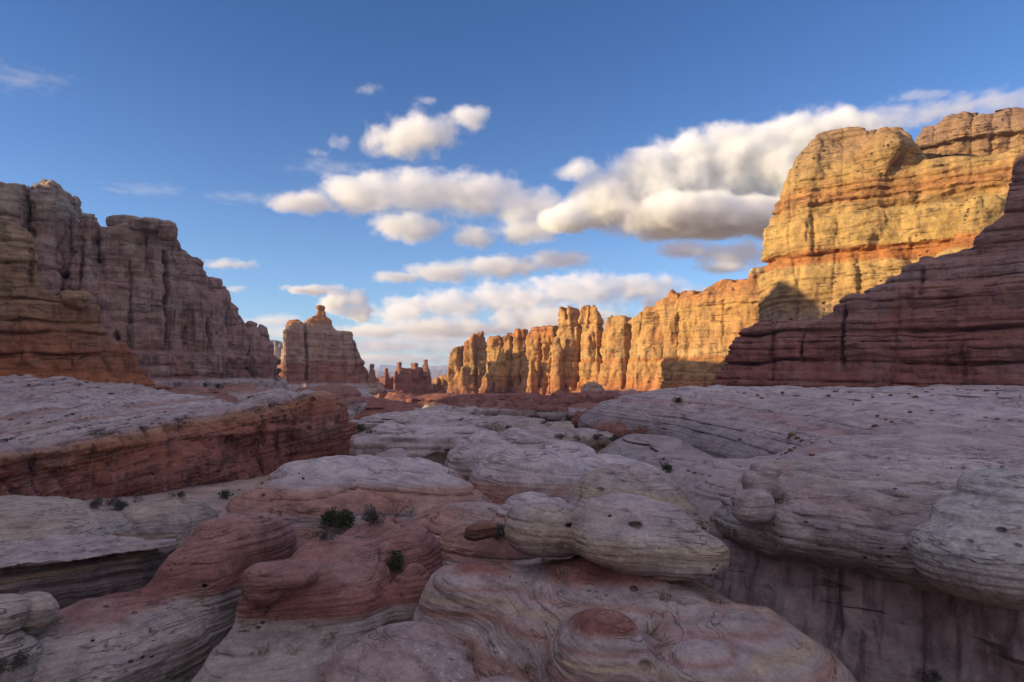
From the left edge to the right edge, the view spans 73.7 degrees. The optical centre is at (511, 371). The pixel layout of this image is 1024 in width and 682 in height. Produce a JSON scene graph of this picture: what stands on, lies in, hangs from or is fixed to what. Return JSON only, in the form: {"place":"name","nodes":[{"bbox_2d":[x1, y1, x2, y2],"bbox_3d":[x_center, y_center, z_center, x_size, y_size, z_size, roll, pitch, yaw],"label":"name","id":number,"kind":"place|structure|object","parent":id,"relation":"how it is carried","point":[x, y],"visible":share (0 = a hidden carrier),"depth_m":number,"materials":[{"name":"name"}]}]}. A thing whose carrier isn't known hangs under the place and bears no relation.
{"place":"outdoors","nodes":[
{"label":"outdoors","id":0,"kind":"place"},
{"bbox_2d":[83,379,575,514],"bbox_3d":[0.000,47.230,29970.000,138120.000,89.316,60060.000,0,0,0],"label":"ground","id":1,"kind":"structure","parent":0,"point":[209,496],"depth_m":57.27,"materials":[{"name":"grey stone"}]},
{"bbox_2d":[0,629,42,681],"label":"slickrock mound","id":2,"kind":"object","parent":1,"relation":"on","point":[11,644],"visible":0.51,"depth_m":15.22,"materials":[{"name":"grey stone"}]},
{"bbox_2d":[0,648,30,676],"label":"shrub","id":3,"kind":"object","parent":2,"relation":"on","point":[20,660],"visible":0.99,"depth_m":14.86,"materials":[{"name":"grey plant"}]},
{"bbox_2d":[0,593,31,633],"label":"pebble boulder","id":4,"kind":"object","parent":2,"relation":"on","point":[14,611],"visible":0.93,"depth_m":15.52,"materials":[{"name":"grey stone"}]},
{"bbox_2d":[21,592,59,631],"bbox_3d":[-11.445,5.716,16.329,1.091,0.861,0.994,0,0,0],"label":"pebble boulder","id":5,"kind":"object","parent":2,"relation":"on","point":[44,610],"visible":0.63,"depth_m":16.10,"materials":[{"name":"grey stone"}]},
{"bbox_2d":[0,495,139,542],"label":"slickrock mound","id":6,"kind":"object","parent":1,"relation":"on","point":[22,517],"visible":0.31,"depth_m":26.61,"materials":[{"name":"grey stone"}]},
{"bbox_2d":[89,496,108,508],"bbox_3d":[-17.291,5.459,28.489,0.655,0.546,0.754,0,0,40],"label":"shrub","id":7,"kind":"object","parent":6,"relation":"on","point":[95,503],"visible":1,"depth_m":28.37,"materials":[{"name":"grey plant"}]},
{"bbox_2d":[0,216,171,389],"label":"rock cliff","id":8,"kind":"structure","parent":1,"relation":"on","point":[46,334],"depth_m":113.72,"materials":[{"name":"brown stone"}]},
{"bbox_2d":[0,532,187,609],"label":"rock ledge","id":9,"kind":"object","parent":1,"relation":"on","point":[64,570],"visible":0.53,"depth_m":23.67,"materials":[{"name":"grey stone"}]},
{"bbox_2d":[106,495,142,510],"bbox_3d":[-27.208,9.161,47.618,2.640,1.178,1.567,0,0,0],"label":"shrub","id":10,"kind":"object","parent":1,"relation":"on","point":[119,504],"visible":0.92,"depth_m":47.62,"materials":[{"name":"grey plant"}]},
{"bbox_2d":[0,179,290,390],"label":"rock cliff","id":11,"kind":"structure","parent":1,"relation":"on","point":[169,316],"depth_m":218.82,"materials":[{"name":"stone"}]},
{"bbox_2d":[45,181,58,187],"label":"balanced boulder","id":12,"kind":"object","parent":11,"relation":"on","point":[53,184],"visible":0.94,"depth_m":207.89,"materials":[{"name":"stone"}]},
{"bbox_2d":[28,513,296,681],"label":"slickrock mound","id":13,"kind":"object","parent":1,"relation":"on","point":[213,559],"visible":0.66,"depth_m":17.87,"materials":[{"name":"grey stone"}]},
{"bbox_2d":[118,497,218,536],"bbox_3d":[-15.813,7.868,31.016,5.187,4.246,3.612,0,0,0],"label":"slickrock mound","id":14,"kind":"object","parent":1,"relation":"on","point":[180,516],"visible":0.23,"depth_m":30.03,"materials":[{"name":"grey stone"}]},
{"bbox_2d":[167,491,185,499],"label":"shrub","id":15,"kind":"object","parent":14,"relation":"on","point":[181,494],"visible":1,"depth_m":30.94,"materials":[{"name":"green plant"}]},
{"bbox_2d":[0,374,363,499],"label":"rock bench","id":16,"kind":"object","parent":1,"relation":"on","point":[138,439],"visible":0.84,"depth_m":63.56,"materials":[{"name":"brown stone"}]},
{"bbox_2d":[167,385,241,403],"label":"rock dome","id":17,"kind":"object","parent":1,"relation":"on","point":[220,393],"visible":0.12,"depth_m":146.42,"materials":[{"name":"beige stone"}]},
{"bbox_2d":[217,489,234,498],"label":"shrub","id":18,"kind":"object","parent":1,"relation":"on","point":[225,493],"visible":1,"depth_m":53.94,"materials":[{"name":"green plant"}]},
{"bbox_2d":[211,383,264,400],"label":"rock dome","id":19,"kind":"object","parent":1,"relation":"on","point":[242,392],"visible":0.11,"depth_m":224.78,"materials":[{"name":"beige stone"}]},
{"bbox_2d":[270,340,282,358],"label":"rock tower","id":20,"kind":"structure","parent":1,"relation":"on","point":[278,347],"depth_m":702.34,"materials":[{"name":"grey stone"}]},
{"bbox_2d":[191,516,442,681],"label":"slickrock mound","id":21,"kind":"object","parent":1,"relation":"on","point":[344,597],"visible":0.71,"depth_m":17.15,"materials":[{"name":"stone"}]},
{"bbox_2d":[240,559,319,605],"bbox_3d":[-5.789,5.283,17.105,1.886,1.021,1.637,0,0,0],"label":"disc boulder","id":22,"kind":"object","parent":21,"relation":"on","point":[268,583],"visible":1,"depth_m":16.57,"materials":[{"name":"stone"}]},
{"bbox_2d":[312,528,342,539],"bbox_3d":[-5.239,4.622,19.539,0.674,0.399,0.850,0,0,44],"label":"shrub","id":23,"kind":"object","parent":21,"relation":"on","point":[323,534],"visible":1,"depth_m":19.42,"materials":[{"name":"grey plant"}]},
{"bbox_2d":[361,504,385,524],"bbox_3d":[-4.293,4.326,20.829,0.733,0.647,1.070,0,0,-28],"label":"shrub","id":24,"kind":"object","parent":21,"relation":"on","point":[373,516],"visible":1,"depth_m":20.70,"materials":[{"name":"grey plant"}]},
{"bbox_2d":[377,496,411,521],"bbox_3d":[-3.610,4.226,21.282,1.211,0.734,0.852,0,0,14],"label":"dead shrub","id":25,"kind":"object","parent":21,"relation":"on","point":[396,509],"visible":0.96,"depth_m":21.19,"materials":[{"name":"plant"}]},
{"bbox_2d":[384,546,405,570],"bbox_3d":[-3.491,5.459,19.980,0.837,0.699,0.843,0,0,0],"label":"shrub","id":26,"kind":"object","parent":21,"relation":"on","point":[396,558],"visible":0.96,"depth_m":19.84,"materials":[{"name":"green plant"}]},
{"bbox_2d":[295,384,366,420],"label":"rock dome","id":27,"kind":"object","parent":1,"relation":"on","point":[353,399],"visible":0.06,"depth_m":146.70,"materials":[{"name":"beige stone"}]},
{"bbox_2d":[277,305,395,394],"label":"rock butte","id":28,"kind":"object","parent":1,"relation":"on","point":[317,349],"visible":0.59,"depth_m":375.29,"materials":[{"name":"stone"}]},
{"bbox_2d":[367,364,376,386],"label":"hoodoo","id":29,"kind":"object","parent":28,"relation":"on","point":[372,381],"visible":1,"depth_m":384.64,"materials":[{"name":"stone"}]},
{"bbox_2d":[311,384,375,397],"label":"rock dome","id":30,"kind":"object","parent":1,"relation":"on","point":[364,393],"visible":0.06,"depth_m":289.94,"materials":[{"name":"beige stone"}]},
{"bbox_2d":[219,455,493,549],"bbox_3d":[-6.770,7.459,32.802,12.534,6.489,9.984,0,0,0],"label":"slickrock bench","id":31,"kind":"object","parent":1,"relation":"on","point":[296,501],"visible":0.45,"depth_m":29.78,"materials":[{"name":"grey stone"}]},
{"bbox_2d":[319,506,355,531],"bbox_3d":[-7.157,6.144,28.474,1.635,1.186,1.336,0,0,16],"label":"shrub","id":32,"kind":"object","parent":31,"relation":"on","point":[346,519],"visible":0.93,"depth_m":28.14,"materials":[{"name":"green plant"}]},
{"bbox_2d":[354,405,394,419],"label":"rock dome","id":33,"kind":"object","parent":1,"relation":"on","point":[369,410],"visible":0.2,"depth_m":133.49,"materials":[{"name":"brown stone"}]},
{"bbox_2d":[363,397,422,411],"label":"rock dome","id":34,"kind":"object","parent":1,"relation":"on","point":[398,406],"visible":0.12,"depth_m":232.90,"materials":[{"name":"brown stone"}]},
{"bbox_2d":[375,448,411,457],"bbox_3d":[-10.553,10.086,61.854,4.439,6.359,4.426,0,0,0],"label":"slickrock bench","id":35,"kind":"object","parent":1,"relation":"on","point":[394,452],"visible":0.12,"depth_m":60.92,"materials":[{"name":"grey stone"}]},
{"bbox_2d":[279,621,522,681],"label":"slickrock slope","id":36,"kind":"structure","parent":1,"relation":"on","point":[385,653],"depth_m":15.09,"materials":[{"name":"grey stone"}]},
{"bbox_2d":[373,367,432,397],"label":"rock tower","id":37,"kind":"structure","parent":1,"relation":"on","point":[402,381],"depth_m":452.08,"materials":[{"name":"red stone"}]},
{"bbox_2d":[383,368,389,385],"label":"hoodoo","id":38,"kind":"object","parent":37,"relation":"on","point":[386,381],"visible":1,"depth_m":454.78,"materials":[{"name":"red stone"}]},
{"bbox_2d":[396,362,401,373],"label":"hoodoo","id":39,"kind":"object","parent":37,"relation":"on","point":[399,364],"visible":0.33,"depth_m":454.64,"materials":[{"name":"red stone"}]},
{"bbox_2d":[410,363,419,379],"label":"hoodoo","id":40,"kind":"object","parent":37,"relation":"on","point":[415,371],"visible":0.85,"depth_m":453.41,"materials":[{"name":"red stone"}]},
{"bbox_2d":[422,359,428,376],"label":"hoodoo","id":41,"kind":"object","parent":37,"relation":"on","point":[425,370],"visible":1,"depth_m":454.44,"materials":[{"name":"red stone"}]},
{"bbox_2d":[386,393,420,401],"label":"rock dome","id":42,"kind":"object","parent":1,"relation":"on","point":[402,397],"visible":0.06,"depth_m":324.95,"materials":[{"name":"stone"}]},
{"bbox_2d":[349,421,497,465],"bbox_3d":[-8.805,9.550,69.902,14.974,8.802,12.307,0,0,0],"label":"slickrock bench","id":43,"kind":"object","parent":1,"relation":"on","point":[436,443],"visible":0.38,"depth_m":64.70,"materials":[{"name":"grey stone"}]},
{"bbox_2d":[350,424,366,432],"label":"shrub","id":44,"kind":"object","parent":43,"relation":"on","point":[360,427],"visible":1,"depth_m":66.27,"materials":[{"name":"green plant"}]},
{"bbox_2d":[349,409,498,430],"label":"slickrock bench","id":45,"kind":"object","parent":1,"relation":"on","point":[441,417],"visible":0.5,"depth_m":95.86,"materials":[{"name":"grey stone"}]},
{"bbox_2d":[414,402,451,410],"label":"rock block","id":46,"kind":"object","parent":1,"relation":"on","point":[435,406],"visible":0.28,"depth_m":207.46,"materials":[{"name":"beige stone"}]},
{"bbox_2d":[432,377,439,392],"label":"hoodoo","id":47,"kind":"object","parent":1,"relation":"on","point":[435,385],"visible":0.45,"depth_m":475.44,"materials":[{"name":"orange stone"}]},
{"bbox_2d":[439,375,443,388],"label":"hoodoo","id":48,"kind":"object","parent":1,"relation":"on","point":[441,380],"visible":0.3,"depth_m":475.52,"materials":[{"name":"orange stone"}]},
{"bbox_2d":[445,401,476,414],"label":"rock block","id":49,"kind":"object","parent":1,"relation":"on","point":[468,407],"visible":0.35,"depth_m":194.80,"materials":[{"name":"grey stone"}]},
{"bbox_2d":[438,331,487,393],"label":"rock fin","id":50,"kind":"object","parent":1,"relation":"on","point":[467,363],"visible":0.47,"depth_m":452.61,"materials":[{"name":"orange stone"}]},
{"bbox_2d":[454,396,484,406],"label":"rock dome","id":51,"kind":"object","parent":1,"relation":"on","point":[473,399],"visible":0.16,"depth_m":295.74,"materials":[{"name":"brown stone"}]},
{"bbox_2d":[474,401,499,415],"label":"rock block","id":52,"kind":"object","parent":1,"relation":"on","point":[487,408],"visible":0.34,"depth_m":188.33,"materials":[{"name":"stone"}]},
{"bbox_2d":[408,492,572,565],"bbox_3d":[-1.306,7.555,25.105,8.070,6.433,7.907,0,0,0],"label":"slickrock mound","id":53,"kind":"object","parent":1,"relation":"on","point":[445,524],"visible":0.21,"depth_m":23.74,"materials":[{"name":"stone"}]},
{"bbox_2d":[493,520,505,539],"bbox_3d":[-0.226,5.037,21.776,0.900,0.727,1.497,0,0,17],"label":"shrub","id":54,"kind":"object","parent":53,"relation":"on","point":[500,528],"visible":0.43,"depth_m":21.61,"materials":[{"name":"grey plant"}]},
{"bbox_2d":[492,398,508,406],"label":"rock dome","id":55,"kind":"object","parent":1,"relation":"on","point":[499,402],"visible":0.07,"depth_m":287.59,"materials":[{"name":"brown stone"}]},
{"bbox_2d":[478,328,527,393],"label":"rock fin","id":56,"kind":"object","parent":1,"relation":"on","point":[505,355],"visible":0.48,"depth_m":424.53,"materials":[{"name":"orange stone"}]},
{"bbox_2d":[497,402,516,415],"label":"rock block","id":57,"kind":"object","parent":1,"relation":"on","point":[509,408],"visible":0.43,"depth_m":182.58,"materials":[{"name":"grey stone"}]},
{"bbox_2d":[444,428,595,480],"bbox_3d":[0.642,7.006,46.053,10.566,6.429,7.651,0,0,0],"label":"slickrock bench","id":58,"kind":"object","parent":1,"relation":"on","point":[463,459],"visible":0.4,"depth_m":44.08,"materials":[{"name":"grey stone"}]},
{"bbox_2d":[55,449,984,674],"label":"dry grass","id":59,"kind":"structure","parent":1,"relation":"on","point":[712,598],"depth_m":16.04,"materials":[{"name":"plant"}]},
{"bbox_2d":[486,415,553,427],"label":"slickrock bench","id":60,"kind":"object","parent":1,"relation":"on","point":[505,420],"visible":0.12,"depth_m":124.08,"materials":[{"name":"grey stone"}]},
{"bbox_2d":[18,256,1023,681],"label":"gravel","id":61,"kind":"structure","parent":1,"relation":"on","point":[538,578],"depth_m":16.65,"materials":[{"name":"brown gravel"}]},
{"bbox_2d":[495,424,552,434],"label":"slickrock bench","id":62,"kind":"object","parent":1,"relation":"on","point":[503,428],"visible":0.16,"depth_m":98.46,"materials":[{"name":"grey stone"}]},
{"bbox_2d":[406,390,646,405],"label":"rock bench","id":63,"kind":"object","parent":1,"relation":"on","point":[451,399],"visible":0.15,"depth_m":311.74,"materials":[{"name":"brown stone"}]},
{"bbox_2d":[516,402,539,417],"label":"rock block","id":64,"kind":"object","parent":1,"relation":"on","point":[529,410],"visible":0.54,"depth_m":178.11,"materials":[{"name":"grey stone"}]},
{"bbox_2d":[516,325,558,394],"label":"rock fin","id":65,"kind":"object","parent":1,"relation":"on","point":[535,369],"visible":0.45,"depth_m":405.47,"materials":[{"name":"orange stone"}]},
{"bbox_2d":[537,399,567,421],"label":"rock block","id":66,"kind":"object","parent":1,"relation":"on","point":[548,410],"visible":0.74,"depth_m":174.10,"materials":[{"name":"stone"}]},
{"bbox_2d":[550,390,568,407],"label":"rock dome","id":67,"kind":"object","parent":1,"relation":"on","point":[559,395],"visible":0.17,"depth_m":259.28,"materials":[{"name":"brown stone"}]},
{"bbox_2d":[522,427,613,453],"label":"slickrock bench","id":68,"kind":"object","parent":1,"relation":"on","point":[598,444],"visible":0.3,"depth_m":84.74,"materials":[{"name":"grey stone"}]},
{"bbox_2d":[554,433,566,438],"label":"shrub","id":69,"kind":"object","parent":68,"relation":"on","point":[560,436],"visible":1,"depth_m":83.22,"materials":[{"name":"green plant"}]},
{"bbox_2d":[593,433,602,439],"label":"shrub","id":70,"kind":"object","parent":68,"relation":"on","point":[597,436],"visible":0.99,"depth_m":83.11,"materials":[{"name":"green plant"}]},
{"bbox_2d":[605,434,618,440],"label":"shrub","id":71,"kind":"object","parent":68,"relation":"on","point":[614,437],"visible":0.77,"depth_m":84.82,"materials":[{"name":"green plant"}]},
{"bbox_2d":[545,305,603,394],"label":"rock fin","id":72,"kind":"object","parent":1,"relation":"on","point":[576,358],"visible":0.6,"depth_m":381.63,"materials":[{"name":"beige stone"}]},
{"bbox_2d":[468,447,686,503],"bbox_3d":[3.302,7.500,36.272,12.877,7.515,8.380,0,0,-25],"label":"slickrock mound","id":73,"kind":"object","parent":1,"relation":"on","point":[501,476],"visible":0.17,"depth_m":32.05,"materials":[{"name":"grey stone"}]},
{"bbox_2d":[571,409,590,427],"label":"slickrock bench","id":74,"kind":"object","parent":1,"relation":"on","point":[578,414],"visible":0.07,"depth_m":110.52,"materials":[{"name":"stone"}]},
{"bbox_2d":[565,402,597,420],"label":"rock block","id":75,"kind":"object","parent":1,"relation":"on","point":[572,409],"visible":0.21,"depth_m":186.84,"materials":[{"name":"grey stone"}]},
{"bbox_2d":[581,382,604,391],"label":"rock dome","id":76,"kind":"object","parent":1,"relation":"on","point":[591,386],"visible":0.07,"depth_m":276.76,"materials":[{"name":"beige stone"}]},
{"bbox_2d":[591,422,646,447],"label":"slickrock bench","id":77,"kind":"object","parent":1,"relation":"on","point":[620,429],"visible":0.12,"depth_m":91.39,"materials":[{"name":"brown stone"}]},
{"bbox_2d":[614,389,639,398],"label":"rock dome","id":78,"kind":"object","parent":1,"relation":"on","point":[626,392],"visible":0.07,"depth_m":260.20,"materials":[{"name":"beige stone"}]},
{"bbox_2d":[412,556,856,681],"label":"slickrock pedestal","id":79,"kind":"object","parent":1,"relation":"on","point":[501,613],"visible":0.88,"depth_m":15.14,"materials":[{"name":"grey stone"}]},
{"bbox_2d":[463,520,496,540],"bbox_3d":[-0.969,4.771,20.492,1.000,0.537,0.833,0,0,-12],"label":"flat slab","id":80,"kind":"object","parent":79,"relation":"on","point":[482,530],"depth_m":20.16,"materials":[{"name":"brown stone"}]},
{"bbox_2d":[504,493,730,581],"bbox_3d":[2.661,4.385,17.981,5.761,2.175,3.610,0,0,0],"label":"cap boulder","id":81,"kind":"object","parent":79,"relation":"on","point":[630,534],"visible":0.99,"depth_m":17.05,"materials":[{"name":"beige stone"}]},
{"bbox_2d":[565,464,707,530],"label":"slickrock dome","id":82,"kind":"structure","parent":1,"relation":"on","point":[646,481],"depth_m":24.39,"materials":[{"name":"grey stone"}]},
{"bbox_2d":[598,266,764,390],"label":"rock fin","id":83,"kind":"object","parent":1,"relation":"on","point":[673,339],"visible":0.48,"depth_m":330.54,"materials":[{"name":"stone"}]},
{"bbox_2d":[698,445,1023,681],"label":"slickrock shelf","id":84,"kind":"object","parent":1,"relation":"on","point":[853,589],"visible":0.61,"depth_m":17.45,"materials":[{"name":"grey stone"}]},
{"bbox_2d":[706,509,729,539],"bbox_3d":[6.652,5.112,21.494,1.114,1.584,1.092,0,0,0],"label":"boulder","id":85,"kind":"object","parent":84,"relation":"on","point":[711,529],"visible":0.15,"depth_m":21.19,"materials":[{"name":"grey stone"}]},
{"bbox_2d":[730,460,781,522],"bbox_3d":[6.591,3.217,18.395,1.562,1.590,1.120,0,0,-37],"label":"knob boulder","id":86,"kind":"object","parent":84,"relation":"on","point":[752,501],"visible":1,"depth_m":18.10,"materials":[{"name":"grey stone"}]},
{"bbox_2d":[771,478,785,500],"bbox_3d":[7.228,3.245,18.900,0.612,0.696,0.547,0,0,0],"label":"knob boulder","id":87,"kind":"object","parent":84,"relation":"on","point":[779,490],"visible":0.41,"depth_m":18.66,"materials":[{"name":"grey stone"}]},
{"bbox_2d":[885,651,946,681],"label":"dead shrub","id":88,"kind":"object","parent":84,"relation":"on","point":[922,672],"visible":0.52,"depth_m":16.26,"materials":[{"name":"brown plant"}]},
{"bbox_2d":[913,668,941,681],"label":"shrub","id":89,"kind":"object","parent":84,"relation":"on","point":[924,679],"visible":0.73,"depth_m":16.37,"materials":[{"name":"grey plant"}]},
{"bbox_2d":[907,469,1023,610],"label":"tiered boulder","id":90,"kind":"object","parent":84,"relation":"on","point":[974,551],"visible":1,"depth_m":13.00,"materials":[{"name":"grey stone"}]},
{"bbox_2d":[710,151,1023,387],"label":"rock ledge","id":91,"kind":"object","parent":1,"relation":"on","point":[959,324],"visible":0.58,"depth_m":100.89,"materials":[{"name":"red stone"}]},
{"bbox_2d":[758,107,1023,323],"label":"rock butte","id":92,"kind":"object","parent":1,"relation":"on","point":[860,210],"visible":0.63,"depth_m":196.44,"materials":[{"name":"yellow stone"}]},
{"bbox_2d":[366,365,447,378],"bbox_3d":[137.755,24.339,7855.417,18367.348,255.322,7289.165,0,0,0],"label":"hills","id":93,"kind":"structure","parent":0,"point":[436,371],"depth_m":5817.52,"materials":[{"name":"grey stone"}]},
{"bbox_2d":[0,0,1023,367],"label":"sky","id":94,"kind":"structure","parent":0,"point":[429,175],"materials":[{"name":"blue"}]},
{"bbox_2d":[578,384,1023,524],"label":"slickrock slope","id":95,"kind":"structure","parent":0,"point":[696,443],"depth_m":65.28,"materials":[{"name":"grey stone"}]},
{"bbox_2d":[659,461,673,472],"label":"shrub","id":96,"kind":"object","parent":95,"relation":"on","point":[668,467],"visible":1,"depth_m":40.67,"materials":[{"name":"green plant"}]},
{"bbox_2d":[671,396,682,402],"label":"shrub","id":97,"kind":"object","parent":95,"relation":"on","point":[678,399],"visible":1,"depth_m":91.64,"materials":[{"name":"green plant"}]}
]}

